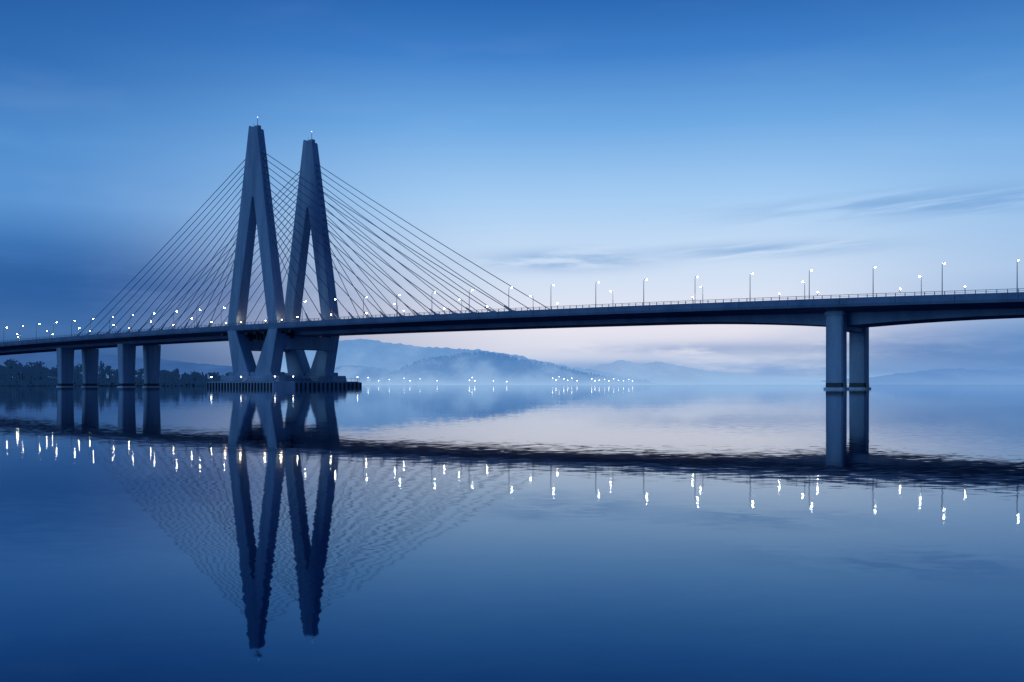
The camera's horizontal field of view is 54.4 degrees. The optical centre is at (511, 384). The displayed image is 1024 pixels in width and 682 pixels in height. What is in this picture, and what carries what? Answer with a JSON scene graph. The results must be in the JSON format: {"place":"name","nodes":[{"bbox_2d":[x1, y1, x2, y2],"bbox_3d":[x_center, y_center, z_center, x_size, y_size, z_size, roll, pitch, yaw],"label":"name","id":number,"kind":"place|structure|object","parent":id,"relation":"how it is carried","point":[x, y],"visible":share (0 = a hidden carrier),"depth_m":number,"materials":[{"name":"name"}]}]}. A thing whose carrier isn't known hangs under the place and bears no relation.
{"place":"outdoors","nodes":[
{"label":"outdoors","id":0,"kind":"place"},
{"bbox_2d":[10,378,201,385],"bbox_3d":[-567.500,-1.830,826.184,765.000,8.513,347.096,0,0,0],"label":"terrain","id":1,"kind":"structure","parent":0,"point":[114,383],"depth_m":692.93,"materials":[{"name":"green plant"}]},
{"bbox_2d":[0,359,228,385],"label":"tree line","id":2,"kind":"object","parent":1,"relation":"on","point":[36,374],"visible":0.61,"depth_m":696.55,"materials":[{"name":"green plant"}]},
{"bbox_2d":[0,351,232,378],"bbox_3d":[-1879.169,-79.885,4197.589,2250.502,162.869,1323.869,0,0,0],"label":"mountain","id":3,"kind":"structure","parent":0,"point":[49,359],"depth_m":3931.02,"materials":[{"name":"blue"}]},
{"bbox_2d":[334,365,396,382],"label":"hill","id":4,"kind":"structure","parent":0,"point":[351,373],"depth_m":2071.57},
{"bbox_2d":[281,339,687,384],"bbox_3d":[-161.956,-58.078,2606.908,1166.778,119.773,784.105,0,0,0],"label":"hill","id":5,"kind":"structure","parent":0,"point":[376,354],"depth_m":2432.82,"materials":[{"name":"blue"}]},
{"bbox_2d":[362,383,635,384],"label":"shore","id":6,"kind":"structure","parent":0,"point":[491,384],"depth_m":1639.46,"materials":[{"name":"blue"}]},
{"bbox_2d":[366,377,633,384],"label":"shore town","id":7,"kind":"object","parent":6,"relation":"on","point":[591,381],"visible":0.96,"depth_m":1667.13,"materials":[{"name":"white glass"}]},
{"bbox_2d":[0,385,1023,681],"bbox_3d":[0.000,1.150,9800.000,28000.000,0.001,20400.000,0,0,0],"label":"water","id":8,"kind":"structure","parent":0,"point":[594,533],"depth_m":7.67,"materials":[{"name":"blue liquid"}]},
{"bbox_2d":[0,117,1023,388],"bbox_3d":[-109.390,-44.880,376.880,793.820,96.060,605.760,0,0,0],"label":"cable stayed bridge","id":9,"kind":"structure","parent":8,"relation":"in","point":[278,333],"depth_m":339.40,"materials":[{"name":"concrete"}]},
{"bbox_2d":[942,263,944,294],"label":"street lamp","id":10,"kind":"object","parent":9,"relation":"on","point":[942,278],"visible":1,"depth_m":209.67,"materials":[{"name":"metal"}]},
{"bbox_2d":[1017,259,1018,291],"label":"street lamp","id":11,"kind":"object","parent":9,"relation":"on","point":[1017,274],"visible":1,"depth_m":201.09,"materials":[{"name":"metal"}]},
{"bbox_2d":[0,0,1023,380],"label":"sky","id":12,"kind":"structure","parent":0,"point":[571,145],"materials":[{"name":"blue"}]},
{"bbox_2d":[372,354,667,384],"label":"hill","id":13,"kind":"structure","parent":0,"point":[481,374],"depth_m":1748.10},
{"bbox_2d":[393,351,650,382],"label":"hillside forest","id":14,"kind":"object","parent":13,"relation":"on","point":[466,354],"visible":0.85,"depth_m":1847.24,"materials":[{"name":"green plant"}]},
{"bbox_2d":[586,360,848,384],"bbox_3d":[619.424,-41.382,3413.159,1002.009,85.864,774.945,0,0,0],"label":"hill","id":15,"kind":"structure","parent":0,"point":[663,372],"depth_m":3180.17,"materials":[{"name":"blue"}]},
{"bbox_2d":[822,365,1023,384],"bbox_3d":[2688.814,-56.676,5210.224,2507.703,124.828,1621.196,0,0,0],"label":"mountain","id":16,"kind":"structure","parent":0,"point":[1006,375],"depth_m":4751.86,"materials":[{"name":"blue"}]}
]}

